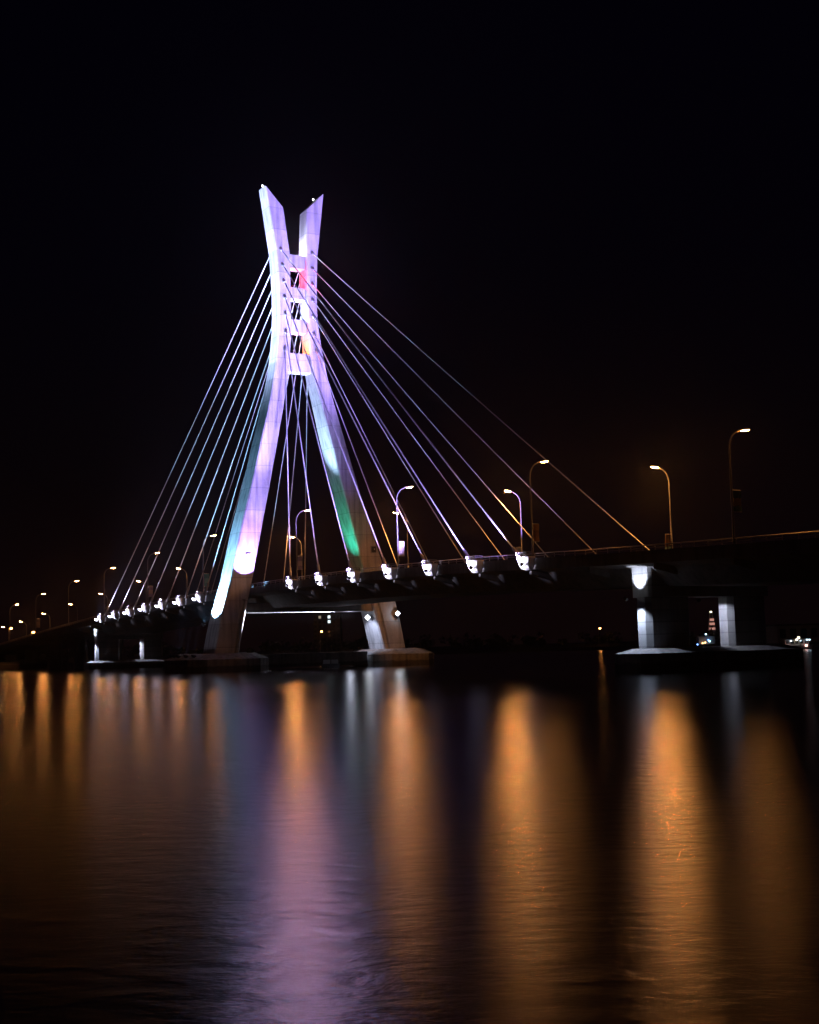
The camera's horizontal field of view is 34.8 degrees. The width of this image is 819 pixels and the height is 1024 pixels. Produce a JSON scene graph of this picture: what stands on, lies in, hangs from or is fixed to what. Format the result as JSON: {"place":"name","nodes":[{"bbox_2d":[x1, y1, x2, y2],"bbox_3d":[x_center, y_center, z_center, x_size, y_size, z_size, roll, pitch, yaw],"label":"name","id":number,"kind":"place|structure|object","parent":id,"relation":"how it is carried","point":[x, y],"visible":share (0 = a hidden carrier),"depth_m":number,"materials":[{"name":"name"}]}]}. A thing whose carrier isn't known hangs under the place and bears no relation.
{"place":"outdoors","nodes":[
{"label":"outdoors","id":0,"kind":"place"},
{"bbox_2d":[0,648,818,1023],"bbox_3d":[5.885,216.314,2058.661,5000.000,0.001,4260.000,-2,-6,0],"label":"water","id":1,"kind":"structure","parent":0,"point":[586,836],"depth_m":21.93,"materials":[{"name":"black liquid"}]},
{"bbox_2d":[322,660,339,667],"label":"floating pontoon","id":2,"kind":"object","parent":1,"relation":"on","point":[327,664],"visible":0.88,"depth_m":235.56,"materials":[{"name":"black paint"}]},
{"bbox_2d":[0,185,818,672],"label":"cable stayed bridge","id":3,"kind":"structure","parent":1,"relation":"on","point":[736,579],"depth_m":228.22,"materials":[{"name":"concrete"}]},
{"bbox_2d":[35,593,45,634],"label":"street lamp","id":4,"kind":"object","parent":3,"relation":"on","point":[35,615],"visible":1,"depth_m":371.54,"materials":[{"name":"grey metal"}]},
{"bbox_2d":[36,619,39,627],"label":"banner","id":5,"kind":"object","parent":4,"relation":"attached to","point":[38,623],"visible":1,"depth_m":371.71,"materials":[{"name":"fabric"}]},
{"bbox_2d":[68,580,78,625],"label":"street lamp","id":6,"kind":"object","parent":3,"relation":"on","point":[68,601],"visible":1,"depth_m":340.55,"materials":[{"name":"grey metal"}]},
{"bbox_2d":[104,567,114,612],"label":"street lamp","id":7,"kind":"object","parent":3,"relation":"on","point":[104,590],"visible":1,"depth_m":312.06,"materials":[{"name":"grey metal"}]},
{"bbox_2d":[147,552,159,604],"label":"street lamp","id":8,"kind":"object","parent":3,"relation":"on","point":[147,578],"visible":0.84,"depth_m":282.94,"materials":[{"name":"grey metal"}]},
{"bbox_2d":[149,586,152,595],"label":"banner","id":9,"kind":"object","parent":8,"relation":"attached to","point":[150,590],"visible":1,"depth_m":282.99,"materials":[{"name":"fabric"}]},
{"bbox_2d":[203,534,215,593],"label":"street lamp","id":10,"kind":"object","parent":3,"relation":"on","point":[203,560],"visible":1,"depth_m":252.95,"materials":[{"name":"grey metal"}]},
{"bbox_2d":[204,573,208,586],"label":"banner","id":11,"kind":"object","parent":10,"relation":"attached to","point":[206,577],"visible":0.93,"depth_m":252.85,"materials":[{"name":"fabric"}]},
{"bbox_2d":[290,536,302,579],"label":"street lamp","id":12,"kind":"object","parent":3,"relation":"on","point":[301,551],"visible":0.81,"depth_m":263.25,"materials":[{"name":"grey metal"}]},
{"bbox_2d":[296,509,309,578],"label":"street lamp","id":13,"kind":"object","parent":3,"relation":"on","point":[296,543],"visible":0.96,"depth_m":214.40,"materials":[{"name":"grey metal"}]},
{"bbox_2d":[298,556,302,569],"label":"banner","id":14,"kind":"object","parent":13,"relation":"attached to","point":[300,563],"visible":1,"depth_m":214.40,"materials":[{"name":"fabric"}]},
{"bbox_2d":[393,512,408,567],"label":"street lamp","id":15,"kind":"object","parent":3,"relation":"on","point":[407,540],"visible":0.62,"depth_m":224.57,"materials":[{"name":"grey metal"}]},
{"bbox_2d":[396,486,413,568],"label":"street lamp","id":16,"kind":"object","parent":3,"relation":"on","point":[398,566],"visible":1,"depth_m":184.00,"materials":[{"name":"grey metal"}]},
{"bbox_2d":[399,541,403,555],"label":"banner","id":17,"kind":"object","parent":16,"relation":"attached to","point":[401,548],"visible":1,"depth_m":184.01,"materials":[{"name":"fabric"}]},
{"bbox_2d":[504,490,522,555],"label":"street lamp","id":18,"kind":"object","parent":3,"relation":"on","point":[520,518],"visible":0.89,"depth_m":194.12,"materials":[{"name":"grey metal"}]},
{"bbox_2d":[529,460,548,555],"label":"street lamp","id":19,"kind":"object","parent":3,"relation":"on","point":[542,461],"visible":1,"depth_m":154.89,"materials":[{"name":"grey metal"}]},
{"bbox_2d":[533,524,538,541],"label":"banner","id":20,"kind":"object","parent":19,"relation":"attached to","point":[535,532],"visible":1,"depth_m":154.84,"materials":[{"name":"fabric"}]},
{"bbox_2d":[651,465,672,548],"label":"street lamp","id":21,"kind":"object","parent":3,"relation":"on","point":[653,466],"visible":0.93,"depth_m":164.56,"materials":[{"name":"grey metal"}]},
{"bbox_2d":[665,534,670,548],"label":"banner","id":22,"kind":"object","parent":21,"relation":"attached to","point":[667,538],"visible":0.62,"depth_m":164.02,"materials":[{"name":"fabric"}]},
{"bbox_2d":[728,428,749,543],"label":"street lamp","id":23,"kind":"object","parent":3,"relation":"on","point":[732,509],"visible":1,"depth_m":125.12,"materials":[{"name":"metal"}]},
{"bbox_2d":[733,490,741,511],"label":"banner","id":24,"kind":"object","parent":23,"relation":"attached to","point":[737,500],"visible":1,"depth_m":125.31,"materials":[{"name":"fabric"}]},
{"bbox_2d":[782,637,818,648],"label":"moored boat","id":25,"kind":"object","parent":1,"relation":"on","point":[801,643],"visible":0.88,"depth_m":334.80,"materials":[{"name":"grey"}]},
{"bbox_2d":[0,639,818,669],"bbox_3d":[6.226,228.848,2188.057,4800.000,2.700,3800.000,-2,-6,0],"label":"shore","id":26,"kind":"structure","parent":0,"point":[20,664],"depth_m":556.42,"materials":[{"name":"soil"}]},
{"bbox_2d":[312,613,342,651],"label":"apartment block","id":27,"kind":"structure","parent":26,"relation":"on","point":[329,625],"depth_m":611.68,"materials":[{"name":"black glass"}]},
{"bbox_2d":[695,634,714,644],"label":"waterside kiosk","id":28,"kind":"object","parent":26,"relation":"on","point":[705,639],"visible":1,"depth_m":416.13,"materials":[{"name":"white"}]},
{"bbox_2d":[708,611,715,640],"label":"lattice mast","id":29,"kind":"object","parent":26,"relation":"on","point":[711,624],"visible":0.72,"depth_m":636.17,"materials":[{"name":"red metal"}]},
{"bbox_2d":[766,623,818,643],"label":"warehouse","id":30,"kind":"structure","parent":26,"relation":"on","point":[776,633],"depth_m":391.02,"materials":[{"name":"black glass"}]},
{"bbox_2d":[780,629,785,637],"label":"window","id":31,"kind":"structure","parent":30,"relation":"in","point":[782,631],"depth_m":390.91,"materials":[{"name":"black glass"}]},
{"bbox_2d":[790,629,795,637],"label":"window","id":32,"kind":"structure","parent":30,"relation":"in","point":[792,631],"depth_m":390.91,"materials":[{"name":"black glass"}]},
{"bbox_2d":[801,628,806,637],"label":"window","id":33,"kind":"structure","parent":30,"relation":"in","point":[803,630],"depth_m":390.91,"materials":[{"name":"black glass"}]},
{"bbox_2d":[811,628,816,636],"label":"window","id":34,"kind":"structure","parent":30,"relation":"in","point":[813,630],"depth_m":390.91,"materials":[{"name":"black glass"}]},
{"bbox_2d":[0,0,818,656],"label":"sky","id":35,"kind":"structure","parent":0,"point":[599,219],"materials":[{"name":"black"}]}
]}

